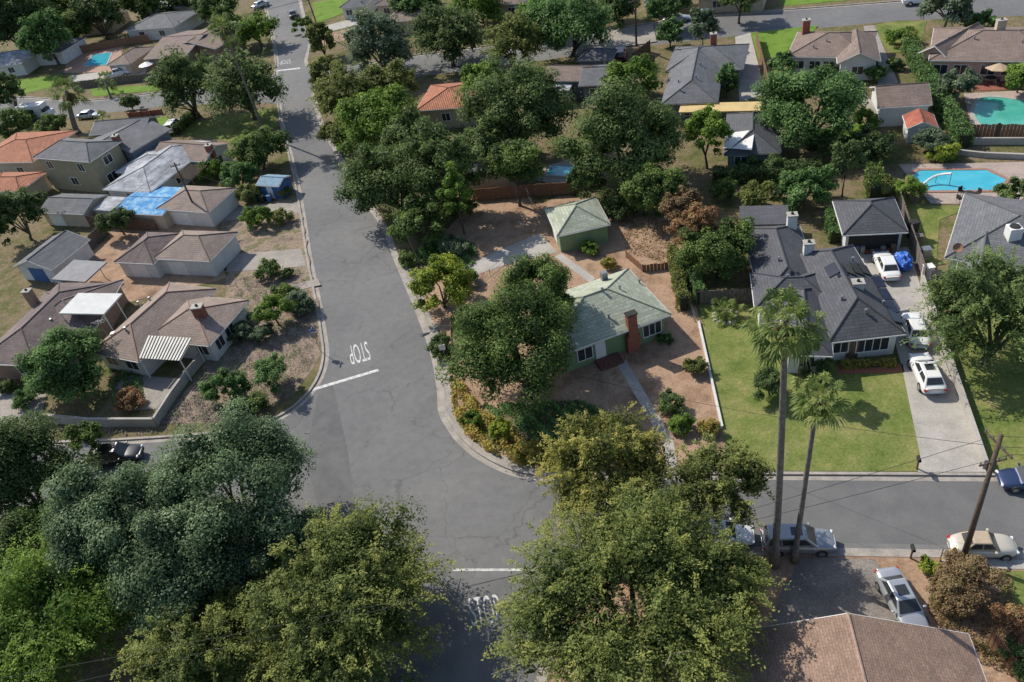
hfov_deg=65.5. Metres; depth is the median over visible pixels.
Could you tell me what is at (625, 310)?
house
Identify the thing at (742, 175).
hedge
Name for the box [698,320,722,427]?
garden wall
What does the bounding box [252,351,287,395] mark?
shrub
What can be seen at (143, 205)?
shed
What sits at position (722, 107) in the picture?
canopy
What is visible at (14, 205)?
tree
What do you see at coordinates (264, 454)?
tree
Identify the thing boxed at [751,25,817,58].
lawn
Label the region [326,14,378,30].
driveway
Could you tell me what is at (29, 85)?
lawn
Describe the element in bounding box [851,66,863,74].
window
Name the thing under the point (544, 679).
kerb
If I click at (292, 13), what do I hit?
parked car
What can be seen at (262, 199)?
wheeled bin
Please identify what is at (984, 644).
ground cover
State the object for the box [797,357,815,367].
window
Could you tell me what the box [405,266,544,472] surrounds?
pavement
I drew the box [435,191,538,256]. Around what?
dirt
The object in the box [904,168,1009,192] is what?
swimming pool
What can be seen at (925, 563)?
shrub
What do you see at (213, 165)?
shrub
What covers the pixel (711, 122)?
tree
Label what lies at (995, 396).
lawn
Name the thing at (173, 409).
ground cover
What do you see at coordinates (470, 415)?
shrub
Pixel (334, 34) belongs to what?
dirt
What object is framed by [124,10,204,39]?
house
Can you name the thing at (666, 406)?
shrub
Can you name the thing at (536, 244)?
driveway
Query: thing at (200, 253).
garage
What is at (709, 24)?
tree
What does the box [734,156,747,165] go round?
window
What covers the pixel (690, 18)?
kerb
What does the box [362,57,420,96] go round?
tree
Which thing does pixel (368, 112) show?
tree
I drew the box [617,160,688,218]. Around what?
tree
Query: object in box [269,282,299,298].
shrub
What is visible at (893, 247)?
storage box
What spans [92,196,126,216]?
shed
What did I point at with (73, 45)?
house
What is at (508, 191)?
fence
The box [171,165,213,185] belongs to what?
pergola
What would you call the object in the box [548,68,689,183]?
tree
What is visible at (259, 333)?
shrub
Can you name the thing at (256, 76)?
tree
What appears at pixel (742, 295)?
fence
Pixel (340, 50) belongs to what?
land
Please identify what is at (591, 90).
window
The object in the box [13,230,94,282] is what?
shed
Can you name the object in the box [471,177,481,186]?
window
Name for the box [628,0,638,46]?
utility pole
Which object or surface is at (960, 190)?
patio chair
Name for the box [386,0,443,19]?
tree
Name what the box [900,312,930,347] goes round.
parked car
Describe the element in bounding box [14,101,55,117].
motorhome
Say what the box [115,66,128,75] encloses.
garage door
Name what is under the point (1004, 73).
window
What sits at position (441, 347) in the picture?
street sign
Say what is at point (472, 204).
shrub
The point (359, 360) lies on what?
road lettering
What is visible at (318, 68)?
tree
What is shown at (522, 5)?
tree
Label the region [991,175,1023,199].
tree
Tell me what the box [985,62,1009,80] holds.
parasol
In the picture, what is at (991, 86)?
patio
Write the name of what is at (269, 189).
door
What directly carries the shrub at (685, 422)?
on the dirt at (656, 367)
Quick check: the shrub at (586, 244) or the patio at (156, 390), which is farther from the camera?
the shrub at (586, 244)
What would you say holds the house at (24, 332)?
on the land at (15, 307)
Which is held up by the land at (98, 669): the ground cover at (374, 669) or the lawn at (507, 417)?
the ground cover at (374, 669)
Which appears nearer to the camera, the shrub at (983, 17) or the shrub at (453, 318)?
the shrub at (453, 318)
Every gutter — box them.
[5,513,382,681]
[9,0,278,101]
[55,103,328,446]
[298,0,901,67]
[311,93,997,481]
[534,547,1023,681]
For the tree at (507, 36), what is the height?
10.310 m
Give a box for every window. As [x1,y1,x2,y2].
[7,67,15,72]
[15,167,24,171]
[16,366,28,374]
[45,161,54,168]
[69,177,80,185]
[75,163,85,171]
[102,152,113,165]
[105,357,119,365]
[106,169,118,182]
[124,361,140,370]
[158,30,165,35]
[175,172,184,184]
[195,346,210,355]
[214,154,223,162]
[214,334,225,350]
[224,322,233,338]
[345,9,352,15]
[383,7,390,13]
[441,113,450,120]
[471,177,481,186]
[507,7,514,13]
[577,345,593,362]
[589,88,601,96]
[642,320,661,338]
[712,1,720,7]
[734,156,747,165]
[794,60,804,68]
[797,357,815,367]
[808,60,820,68]
[822,61,834,67]
[833,342,849,353]
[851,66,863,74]
[855,337,890,352]
[933,64,948,73]
[953,64,968,74]
[979,65,994,74]
[1000,71,1006,75]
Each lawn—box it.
[17,75,61,95]
[90,85,159,95]
[157,117,167,124]
[182,107,276,141]
[312,0,346,21]
[479,406,661,470]
[699,304,919,470]
[708,183,827,225]
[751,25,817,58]
[781,0,843,5]
[818,123,876,149]
[874,21,925,51]
[906,204,959,269]
[943,310,1023,471]
[999,571,1023,609]
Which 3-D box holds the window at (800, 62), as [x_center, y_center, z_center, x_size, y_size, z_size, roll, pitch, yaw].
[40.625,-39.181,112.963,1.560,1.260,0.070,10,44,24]
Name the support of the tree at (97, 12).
on the land at (243, 8)
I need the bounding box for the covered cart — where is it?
[894,251,913,271]
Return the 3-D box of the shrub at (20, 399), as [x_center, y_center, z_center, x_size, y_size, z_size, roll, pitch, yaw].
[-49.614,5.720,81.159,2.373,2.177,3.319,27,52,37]
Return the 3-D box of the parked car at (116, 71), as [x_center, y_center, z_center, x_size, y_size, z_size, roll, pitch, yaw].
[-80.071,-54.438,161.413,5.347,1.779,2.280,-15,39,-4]
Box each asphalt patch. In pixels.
[305,385,354,531]
[388,576,550,681]
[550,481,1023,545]
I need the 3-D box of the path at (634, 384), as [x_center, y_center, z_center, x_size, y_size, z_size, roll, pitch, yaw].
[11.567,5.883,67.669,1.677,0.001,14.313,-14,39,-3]
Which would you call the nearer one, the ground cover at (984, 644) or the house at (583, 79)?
the ground cover at (984, 644)
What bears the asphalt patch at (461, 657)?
on the road
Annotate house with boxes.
[0,49,39,75]
[0,130,77,195]
[0,279,127,378]
[30,37,86,65]
[32,116,171,192]
[81,9,130,36]
[92,281,250,380]
[102,139,232,196]
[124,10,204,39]
[144,27,247,71]
[150,1,193,14]
[339,0,379,19]
[374,0,393,15]
[388,3,445,34]
[417,82,484,129]
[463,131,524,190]
[490,0,529,18]
[544,64,610,102]
[561,268,671,371]
[661,31,749,121]
[699,0,765,12]
[723,112,780,167]
[725,613,986,681]
[739,205,906,372]
[788,18,880,79]
[918,18,1023,80]
[944,192,1023,276]
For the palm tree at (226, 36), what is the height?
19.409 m
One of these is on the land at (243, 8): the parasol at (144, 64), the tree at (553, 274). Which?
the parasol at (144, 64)
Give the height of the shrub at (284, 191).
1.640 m
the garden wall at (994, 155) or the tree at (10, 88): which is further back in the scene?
the tree at (10, 88)
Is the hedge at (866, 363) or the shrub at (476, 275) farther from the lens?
the shrub at (476, 275)
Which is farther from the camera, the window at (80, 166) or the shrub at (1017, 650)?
the window at (80, 166)
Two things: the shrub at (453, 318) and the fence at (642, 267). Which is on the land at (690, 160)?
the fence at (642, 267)
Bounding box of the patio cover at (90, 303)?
[59,293,126,330]
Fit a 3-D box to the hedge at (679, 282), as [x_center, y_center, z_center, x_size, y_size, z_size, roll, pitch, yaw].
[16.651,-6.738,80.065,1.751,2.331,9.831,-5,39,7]
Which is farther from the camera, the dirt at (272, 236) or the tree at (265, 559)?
the dirt at (272, 236)
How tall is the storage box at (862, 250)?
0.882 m
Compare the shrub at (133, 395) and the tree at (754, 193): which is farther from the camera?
the tree at (754, 193)
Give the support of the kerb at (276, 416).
on the road
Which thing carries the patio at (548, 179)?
on the land at (690, 160)
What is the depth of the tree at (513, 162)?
92.11 m
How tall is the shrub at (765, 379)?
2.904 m
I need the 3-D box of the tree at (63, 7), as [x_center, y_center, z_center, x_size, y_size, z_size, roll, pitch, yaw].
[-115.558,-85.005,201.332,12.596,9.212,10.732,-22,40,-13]
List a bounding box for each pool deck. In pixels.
[65,46,122,72]
[898,162,1023,203]
[964,90,1023,129]
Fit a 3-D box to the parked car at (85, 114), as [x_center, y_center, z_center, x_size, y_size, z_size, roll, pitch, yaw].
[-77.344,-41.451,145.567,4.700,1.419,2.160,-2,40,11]
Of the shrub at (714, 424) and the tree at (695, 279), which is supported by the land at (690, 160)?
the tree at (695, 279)
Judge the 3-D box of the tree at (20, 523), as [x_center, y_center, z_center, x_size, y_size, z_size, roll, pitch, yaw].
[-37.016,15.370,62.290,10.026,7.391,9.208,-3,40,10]
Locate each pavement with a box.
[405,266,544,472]
[941,559,1023,568]
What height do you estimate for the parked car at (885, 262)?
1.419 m
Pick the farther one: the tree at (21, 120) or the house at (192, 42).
the house at (192, 42)
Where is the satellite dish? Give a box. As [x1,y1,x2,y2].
[953,243,962,255]
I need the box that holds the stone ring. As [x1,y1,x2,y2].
[711,308,739,324]
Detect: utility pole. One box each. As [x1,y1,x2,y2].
[170,162,192,202]
[303,0,316,22]
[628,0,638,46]
[962,429,1012,555]
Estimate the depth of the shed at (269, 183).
108.50 m
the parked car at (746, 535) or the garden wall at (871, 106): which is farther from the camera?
the garden wall at (871, 106)
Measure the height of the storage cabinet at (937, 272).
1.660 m
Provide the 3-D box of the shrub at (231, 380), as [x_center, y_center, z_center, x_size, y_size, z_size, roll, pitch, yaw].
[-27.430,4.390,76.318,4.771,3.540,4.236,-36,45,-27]
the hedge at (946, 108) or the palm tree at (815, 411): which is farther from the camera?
the hedge at (946, 108)
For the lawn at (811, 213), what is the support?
on the land at (690, 160)
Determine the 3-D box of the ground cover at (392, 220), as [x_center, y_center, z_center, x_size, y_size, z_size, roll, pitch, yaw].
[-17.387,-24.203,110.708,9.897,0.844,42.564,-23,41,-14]
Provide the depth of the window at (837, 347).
67.93 m
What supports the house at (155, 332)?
on the land at (15, 307)
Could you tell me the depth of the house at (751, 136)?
94.72 m
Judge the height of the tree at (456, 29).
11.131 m
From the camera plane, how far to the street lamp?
73.00 m
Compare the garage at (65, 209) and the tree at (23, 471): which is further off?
the garage at (65, 209)
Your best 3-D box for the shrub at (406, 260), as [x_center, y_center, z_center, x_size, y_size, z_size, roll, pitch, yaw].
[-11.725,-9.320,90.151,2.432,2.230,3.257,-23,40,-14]
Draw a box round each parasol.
[139,62,153,71]
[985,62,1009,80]
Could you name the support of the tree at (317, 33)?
on the land at (340, 50)
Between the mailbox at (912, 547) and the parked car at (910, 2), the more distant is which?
the parked car at (910, 2)
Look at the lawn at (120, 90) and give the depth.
154.87 m
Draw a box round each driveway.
[69,67,146,81]
[225,202,299,220]
[226,249,305,271]
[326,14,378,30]
[465,233,556,273]
[602,24,656,48]
[735,33,763,101]
[768,557,894,624]
[859,247,985,471]
[864,25,897,84]
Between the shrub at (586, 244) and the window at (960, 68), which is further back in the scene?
the window at (960, 68)
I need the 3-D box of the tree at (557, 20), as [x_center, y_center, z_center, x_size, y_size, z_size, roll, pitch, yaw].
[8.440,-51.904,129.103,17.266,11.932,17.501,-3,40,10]
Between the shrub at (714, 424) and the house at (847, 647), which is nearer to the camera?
the house at (847, 647)
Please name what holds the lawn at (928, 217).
on the land at (690, 160)
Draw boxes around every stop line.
[276,67,299,70]
[312,369,378,390]
[452,568,546,570]
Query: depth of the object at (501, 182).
100.62 m
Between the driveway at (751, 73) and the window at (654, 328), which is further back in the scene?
the driveway at (751, 73)
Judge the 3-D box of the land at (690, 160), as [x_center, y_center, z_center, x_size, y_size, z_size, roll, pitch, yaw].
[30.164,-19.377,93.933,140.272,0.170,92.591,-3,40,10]
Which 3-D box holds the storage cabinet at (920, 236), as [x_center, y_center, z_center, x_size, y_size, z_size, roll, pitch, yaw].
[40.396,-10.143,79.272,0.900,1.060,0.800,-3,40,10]
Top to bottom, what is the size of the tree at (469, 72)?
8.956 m
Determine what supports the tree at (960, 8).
on the land at (690, 160)
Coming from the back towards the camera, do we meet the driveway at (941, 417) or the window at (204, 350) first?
the window at (204, 350)
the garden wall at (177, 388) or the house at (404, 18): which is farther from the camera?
the house at (404, 18)
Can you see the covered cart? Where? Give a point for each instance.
(904, 260)
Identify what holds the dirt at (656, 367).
on the land at (690, 160)
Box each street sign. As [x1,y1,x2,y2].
[308,326,320,351]
[438,344,445,358]
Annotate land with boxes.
[0,0,274,99]
[0,103,321,440]
[2,523,369,681]
[302,0,893,65]
[316,16,1023,472]
[548,555,1023,681]
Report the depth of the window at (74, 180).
120.07 m
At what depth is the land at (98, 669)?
56.91 m
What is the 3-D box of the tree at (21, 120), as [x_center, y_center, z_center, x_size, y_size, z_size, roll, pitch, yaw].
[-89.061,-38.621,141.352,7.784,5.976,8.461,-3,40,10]
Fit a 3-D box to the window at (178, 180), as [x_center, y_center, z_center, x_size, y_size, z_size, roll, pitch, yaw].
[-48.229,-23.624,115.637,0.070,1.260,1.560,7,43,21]
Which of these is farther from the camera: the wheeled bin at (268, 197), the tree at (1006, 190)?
the wheeled bin at (268, 197)
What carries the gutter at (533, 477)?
on the road
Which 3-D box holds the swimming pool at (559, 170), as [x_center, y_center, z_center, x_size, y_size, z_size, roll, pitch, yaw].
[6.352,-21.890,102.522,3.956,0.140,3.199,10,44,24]
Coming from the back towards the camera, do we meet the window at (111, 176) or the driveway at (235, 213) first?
the window at (111, 176)
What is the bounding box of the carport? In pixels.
[52,260,106,284]
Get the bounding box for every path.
[0,389,46,424]
[292,278,320,289]
[555,253,595,281]
[618,359,676,467]
[837,364,903,373]
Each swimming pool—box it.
[82,52,112,66]
[544,164,572,177]
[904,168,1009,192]
[970,95,1023,130]
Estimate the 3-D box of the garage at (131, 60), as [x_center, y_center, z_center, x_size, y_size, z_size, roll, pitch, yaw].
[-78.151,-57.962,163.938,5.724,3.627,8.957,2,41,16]
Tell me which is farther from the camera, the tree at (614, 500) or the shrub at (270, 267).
the shrub at (270, 267)
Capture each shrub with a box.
[0,378,17,394]
[9,387,37,410]
[27,110,36,120]
[33,113,67,131]
[94,205,134,234]
[114,386,146,411]
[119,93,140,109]
[195,159,223,180]
[197,367,254,403]
[217,160,259,187]
[226,320,253,342]
[235,183,260,201]
[236,391,269,413]
[237,205,275,229]
[244,310,252,325]
[248,320,274,342]
[251,293,297,324]
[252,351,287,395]
[253,257,282,279]
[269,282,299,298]
[271,207,294,226]
[273,186,291,196]
[279,267,293,279]
[285,290,317,314]
[290,15,313,32]
[397,250,419,268]
[424,331,456,360]
[437,233,469,255]
[447,198,480,216]
[450,306,474,333]
[458,409,482,427]
[461,268,478,286]
[487,416,511,440]
[514,441,541,465]
[579,238,598,255]
[600,192,635,220]
[600,256,617,269]
[656,332,674,344]
[657,387,687,415]
[666,412,695,437]
[683,356,710,375]
[696,416,720,439]
[709,177,737,200]
[733,154,760,168]
[752,364,779,401]
[761,147,791,177]
[799,358,835,381]
[804,129,840,158]
[826,62,838,71]
[852,106,883,127]
[862,61,889,80]
[875,173,898,193]
[883,25,916,43]
[885,58,906,71]
[892,175,929,199]
[911,126,951,152]
[917,554,940,575]
[924,139,961,162]
[924,582,976,618]
[928,546,1009,608]
[963,7,998,26]
[988,600,1023,644]
[995,634,1023,681]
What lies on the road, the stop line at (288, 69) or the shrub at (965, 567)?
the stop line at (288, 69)
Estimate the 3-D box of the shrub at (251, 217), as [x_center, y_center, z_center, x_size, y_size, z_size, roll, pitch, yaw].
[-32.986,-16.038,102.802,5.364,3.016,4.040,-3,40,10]
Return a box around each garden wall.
[35,352,205,426]
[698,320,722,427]
[862,95,876,113]
[920,275,987,468]
[935,149,1023,159]
[971,137,1023,144]
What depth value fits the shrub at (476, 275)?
85.49 m
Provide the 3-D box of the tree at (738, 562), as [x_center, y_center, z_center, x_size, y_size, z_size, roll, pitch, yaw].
[12.358,15.974,49.220,7.651,7.884,8.504,-3,40,10]
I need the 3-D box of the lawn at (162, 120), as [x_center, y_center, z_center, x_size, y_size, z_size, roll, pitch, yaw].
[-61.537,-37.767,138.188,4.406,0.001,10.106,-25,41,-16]
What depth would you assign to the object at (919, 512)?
56.71 m
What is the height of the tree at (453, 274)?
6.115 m
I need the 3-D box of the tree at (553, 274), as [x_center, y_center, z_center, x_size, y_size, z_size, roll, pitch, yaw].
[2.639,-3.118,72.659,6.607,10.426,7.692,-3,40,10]
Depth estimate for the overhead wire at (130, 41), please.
152.65 m
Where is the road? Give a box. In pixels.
[0,0,1023,681]
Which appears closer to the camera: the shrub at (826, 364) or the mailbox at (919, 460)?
the mailbox at (919, 460)
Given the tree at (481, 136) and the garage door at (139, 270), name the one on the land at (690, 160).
the tree at (481, 136)
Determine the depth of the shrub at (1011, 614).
47.38 m
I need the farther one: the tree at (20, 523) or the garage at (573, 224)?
the garage at (573, 224)
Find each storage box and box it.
[855,245,859,253]
[859,245,864,254]
[880,245,885,250]
[890,243,896,253]
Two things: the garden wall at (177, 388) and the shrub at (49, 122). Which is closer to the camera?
the garden wall at (177, 388)
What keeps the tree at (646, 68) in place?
on the land at (690, 160)
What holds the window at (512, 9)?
in the house at (509, 5)
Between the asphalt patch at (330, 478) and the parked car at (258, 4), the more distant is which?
the parked car at (258, 4)
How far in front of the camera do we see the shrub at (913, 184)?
84.36 m
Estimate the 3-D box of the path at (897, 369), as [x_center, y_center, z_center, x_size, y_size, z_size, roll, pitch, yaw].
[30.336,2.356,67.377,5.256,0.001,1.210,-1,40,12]
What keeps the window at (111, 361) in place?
in the house at (155, 332)
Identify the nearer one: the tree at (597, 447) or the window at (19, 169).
the tree at (597, 447)
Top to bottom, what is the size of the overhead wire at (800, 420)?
6.794 m
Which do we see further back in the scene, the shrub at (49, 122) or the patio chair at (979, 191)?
the shrub at (49, 122)
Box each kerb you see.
[16,0,275,100]
[59,103,324,442]
[301,0,900,66]
[316,101,995,476]
[542,551,1023,681]
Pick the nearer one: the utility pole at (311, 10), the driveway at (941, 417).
the driveway at (941, 417)
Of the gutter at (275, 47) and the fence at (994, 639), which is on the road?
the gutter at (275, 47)
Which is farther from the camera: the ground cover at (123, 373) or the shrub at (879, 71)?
the shrub at (879, 71)
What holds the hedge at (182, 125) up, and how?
on the lawn at (226, 129)
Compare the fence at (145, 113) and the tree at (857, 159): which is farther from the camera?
the fence at (145, 113)
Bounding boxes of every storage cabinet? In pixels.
[906,218,919,238]
[916,232,924,244]
[920,245,932,260]
[921,263,935,279]
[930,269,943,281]
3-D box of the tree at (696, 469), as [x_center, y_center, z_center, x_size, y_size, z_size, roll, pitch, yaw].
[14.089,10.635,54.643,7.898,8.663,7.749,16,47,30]
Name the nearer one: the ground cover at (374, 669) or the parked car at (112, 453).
the ground cover at (374, 669)
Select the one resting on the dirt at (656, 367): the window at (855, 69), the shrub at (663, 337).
the shrub at (663, 337)
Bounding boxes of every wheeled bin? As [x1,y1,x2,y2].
[252,195,258,201]
[258,194,265,202]
[265,194,273,201]
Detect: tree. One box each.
[0,0,59,45]
[0,70,25,107]
[0,106,31,138]
[0,185,48,246]
[0,400,104,522]
[0,493,59,581]
[0,523,149,681]
[11,323,105,407]
[14,7,73,64]
[30,459,190,585]
[41,0,71,17]
[48,75,93,134]
[55,10,93,39]
[61,0,125,39]
[63,419,104,452]
[86,486,286,641]
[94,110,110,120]
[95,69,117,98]
[110,583,271,681]
[118,0,165,21]
[136,395,320,591]
[141,43,218,121]
[157,0,194,11]
[188,0,238,21]
[199,39,291,128]
[204,12,262,128]
[208,5,244,31]
[223,125,293,173]
[223,488,467,681]
[233,8,283,50]
[236,495,326,587]
[263,613,369,681]
[304,20,335,55]
[305,58,387,121]
[306,54,345,93]
[315,116,356,146]
[332,81,417,155]
[332,141,442,214]
[335,6,413,74]
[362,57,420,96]
[378,103,435,151]
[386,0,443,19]
[386,193,446,245]
[399,1,489,72]
[401,115,485,214]
[406,251,475,312]
[430,252,582,413]
[435,161,475,234]
[447,0,506,27]
[448,49,581,144]
[454,124,501,163]
[459,60,505,110]
[466,478,790,681]
[473,138,547,206]
[478,9,554,66]
[498,249,575,312]
[515,0,537,26]
[519,0,616,56]
[525,401,680,537]
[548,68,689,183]
[566,167,608,198]
[568,471,711,593]
[599,0,640,29]
[599,52,665,95]
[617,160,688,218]
[644,0,692,19]
[654,183,703,236]
[655,16,683,46]
[660,430,775,534]
[663,199,720,247]
[663,533,779,655]
[674,215,758,278]
[680,102,734,168]
[680,248,706,304]
[688,7,720,45]
[711,296,748,328]
[715,61,739,97]
[718,0,757,23]
[734,179,781,205]
[737,283,831,569]
[750,59,872,150]
[767,49,797,73]
[771,163,839,211]
[788,371,851,564]
[792,325,822,381]
[829,123,898,161]
[830,138,866,196]
[899,242,1023,381]
[900,27,926,49]
[916,0,974,26]
[933,66,982,102]
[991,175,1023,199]
[1003,61,1023,92]
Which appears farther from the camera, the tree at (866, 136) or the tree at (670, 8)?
the tree at (670, 8)
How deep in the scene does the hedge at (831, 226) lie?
82.03 m
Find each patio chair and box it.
[958,186,963,195]
[975,187,981,193]
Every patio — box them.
[109,375,177,410]
[534,158,606,183]
[953,81,1022,90]
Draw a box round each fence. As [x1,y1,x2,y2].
[71,73,160,88]
[79,34,149,52]
[85,216,157,230]
[86,228,107,247]
[127,108,162,117]
[464,253,536,296]
[472,182,578,200]
[524,186,539,219]
[625,250,668,271]
[632,40,654,62]
[695,288,751,304]
[756,30,768,80]
[897,189,926,275]
[971,123,1023,136]
[987,629,1023,681]
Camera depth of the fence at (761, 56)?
118.47 m
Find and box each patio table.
[963,190,975,193]
[986,75,995,82]
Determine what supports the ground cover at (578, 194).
on the land at (690, 160)
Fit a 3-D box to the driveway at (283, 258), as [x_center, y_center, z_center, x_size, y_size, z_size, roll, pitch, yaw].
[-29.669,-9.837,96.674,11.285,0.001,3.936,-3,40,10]
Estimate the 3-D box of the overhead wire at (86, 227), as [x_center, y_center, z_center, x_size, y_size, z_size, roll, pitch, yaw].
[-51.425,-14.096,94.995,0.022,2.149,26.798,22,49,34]
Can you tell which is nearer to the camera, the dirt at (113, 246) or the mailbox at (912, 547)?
the mailbox at (912, 547)
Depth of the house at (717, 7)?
136.83 m
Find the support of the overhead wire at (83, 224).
attached to the utility pole at (185, 187)
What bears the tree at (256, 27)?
on the land at (243, 8)
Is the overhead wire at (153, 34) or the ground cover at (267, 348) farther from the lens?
the overhead wire at (153, 34)
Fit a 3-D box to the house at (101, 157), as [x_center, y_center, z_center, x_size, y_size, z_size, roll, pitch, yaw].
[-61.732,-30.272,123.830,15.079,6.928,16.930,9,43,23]
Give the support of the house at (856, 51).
on the land at (690, 160)
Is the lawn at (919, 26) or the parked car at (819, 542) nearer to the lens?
the parked car at (819, 542)
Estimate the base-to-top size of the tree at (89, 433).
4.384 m
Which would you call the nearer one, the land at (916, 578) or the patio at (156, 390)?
the land at (916, 578)
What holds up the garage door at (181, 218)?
in the garage at (209, 206)
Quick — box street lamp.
[420,323,453,366]
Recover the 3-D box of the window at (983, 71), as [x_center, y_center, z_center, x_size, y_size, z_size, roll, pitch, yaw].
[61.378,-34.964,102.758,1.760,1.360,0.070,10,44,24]
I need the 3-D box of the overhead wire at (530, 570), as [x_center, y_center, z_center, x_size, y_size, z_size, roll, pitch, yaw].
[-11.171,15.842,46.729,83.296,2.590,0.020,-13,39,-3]
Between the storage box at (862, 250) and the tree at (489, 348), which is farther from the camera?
the storage box at (862, 250)
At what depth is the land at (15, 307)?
99.35 m
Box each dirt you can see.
[65,224,225,302]
[161,201,320,424]
[322,27,355,44]
[411,192,724,468]
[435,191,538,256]
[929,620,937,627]
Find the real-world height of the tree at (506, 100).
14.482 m
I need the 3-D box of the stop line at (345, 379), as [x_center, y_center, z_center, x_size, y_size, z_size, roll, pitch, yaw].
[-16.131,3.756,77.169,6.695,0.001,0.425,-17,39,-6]
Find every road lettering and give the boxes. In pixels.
[350,342,369,363]
[468,594,498,625]
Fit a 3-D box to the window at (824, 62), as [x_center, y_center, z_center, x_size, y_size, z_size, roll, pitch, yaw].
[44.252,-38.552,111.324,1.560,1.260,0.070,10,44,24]
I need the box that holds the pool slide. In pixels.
[923,172,951,184]
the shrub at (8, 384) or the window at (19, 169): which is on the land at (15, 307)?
the shrub at (8, 384)
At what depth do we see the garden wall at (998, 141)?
91.11 m
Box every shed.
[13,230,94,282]
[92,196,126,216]
[118,187,181,228]
[256,174,293,198]
[902,108,938,142]
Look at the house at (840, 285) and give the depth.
71.41 m
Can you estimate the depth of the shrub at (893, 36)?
114.99 m
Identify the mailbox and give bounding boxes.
[909,544,915,558]
[916,455,921,468]
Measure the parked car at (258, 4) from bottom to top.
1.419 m
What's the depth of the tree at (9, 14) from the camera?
177.00 m
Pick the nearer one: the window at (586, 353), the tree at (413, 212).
the window at (586, 353)
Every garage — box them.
[41,193,107,226]
[106,46,153,75]
[114,232,178,277]
[154,230,241,275]
[155,185,239,226]
[545,196,610,251]
[832,196,908,250]
[870,82,932,126]
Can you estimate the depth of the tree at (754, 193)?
86.48 m
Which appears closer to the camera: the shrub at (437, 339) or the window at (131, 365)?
the shrub at (437, 339)
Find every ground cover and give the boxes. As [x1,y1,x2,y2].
[55,391,256,435]
[107,367,143,407]
[129,541,417,681]
[166,270,317,421]
[342,135,460,241]
[364,77,543,185]
[416,234,477,269]
[449,379,564,468]
[484,398,616,461]
[541,181,676,217]
[618,213,669,262]
[927,560,1018,675]
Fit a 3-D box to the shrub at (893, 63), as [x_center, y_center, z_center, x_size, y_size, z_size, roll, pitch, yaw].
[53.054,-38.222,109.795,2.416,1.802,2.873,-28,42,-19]
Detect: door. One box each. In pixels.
[28,268,49,281]
[48,214,66,225]
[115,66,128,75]
[128,264,151,277]
[167,261,189,274]
[170,211,193,225]
[266,187,274,198]
[595,341,605,359]
[845,341,859,358]
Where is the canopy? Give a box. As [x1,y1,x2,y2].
[679,101,760,128]
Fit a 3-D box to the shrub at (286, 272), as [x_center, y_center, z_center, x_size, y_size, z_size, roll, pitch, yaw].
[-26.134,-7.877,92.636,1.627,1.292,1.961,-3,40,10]
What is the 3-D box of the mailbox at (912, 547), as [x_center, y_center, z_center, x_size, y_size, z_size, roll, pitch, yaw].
[26.677,14.108,53.122,0.220,1.290,0.500,-3,40,10]
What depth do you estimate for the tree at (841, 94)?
92.83 m
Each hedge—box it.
[171,110,197,134]
[666,241,691,310]
[712,156,821,185]
[823,206,839,243]
[840,357,896,370]
[863,159,885,198]
[900,35,974,147]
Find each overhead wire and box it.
[0,0,301,60]
[0,164,172,275]
[1,165,169,266]
[2,3,290,62]
[2,454,1011,677]
[4,1,298,64]
[8,167,171,279]
[77,436,992,681]
[581,376,1001,446]
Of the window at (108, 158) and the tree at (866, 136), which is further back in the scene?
the window at (108, 158)
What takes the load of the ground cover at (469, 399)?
on the land at (690, 160)
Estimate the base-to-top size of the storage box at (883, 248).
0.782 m
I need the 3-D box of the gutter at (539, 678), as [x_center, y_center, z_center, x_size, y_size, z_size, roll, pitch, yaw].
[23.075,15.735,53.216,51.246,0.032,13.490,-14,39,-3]
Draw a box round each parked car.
[75,109,100,119]
[87,441,143,469]
[103,67,129,77]
[163,118,179,132]
[251,0,269,8]
[287,9,297,18]
[615,46,627,61]
[662,13,690,22]
[695,518,754,548]
[760,522,836,556]
[872,251,901,280]
[874,566,929,626]
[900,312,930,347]
[901,0,923,6]
[907,352,946,393]
[947,528,1019,560]
[995,463,1023,493]
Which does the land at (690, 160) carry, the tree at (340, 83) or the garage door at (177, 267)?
the tree at (340, 83)
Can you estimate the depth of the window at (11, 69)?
172.79 m
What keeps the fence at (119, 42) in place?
on the land at (243, 8)
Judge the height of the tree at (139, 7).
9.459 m
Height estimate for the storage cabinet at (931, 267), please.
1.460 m
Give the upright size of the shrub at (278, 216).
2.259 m
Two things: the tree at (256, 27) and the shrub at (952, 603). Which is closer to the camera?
the shrub at (952, 603)
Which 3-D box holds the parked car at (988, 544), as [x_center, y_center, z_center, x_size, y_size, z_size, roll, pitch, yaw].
[31.234,13.443,52.839,4.100,1.439,2.040,-2,40,11]
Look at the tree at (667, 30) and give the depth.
126.63 m
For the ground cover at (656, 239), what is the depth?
87.92 m
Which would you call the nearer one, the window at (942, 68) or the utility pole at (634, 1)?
the window at (942, 68)
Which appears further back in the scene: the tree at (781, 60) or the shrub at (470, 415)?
the tree at (781, 60)
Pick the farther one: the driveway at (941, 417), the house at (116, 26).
the house at (116, 26)
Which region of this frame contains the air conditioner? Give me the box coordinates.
[1003,223,1023,241]

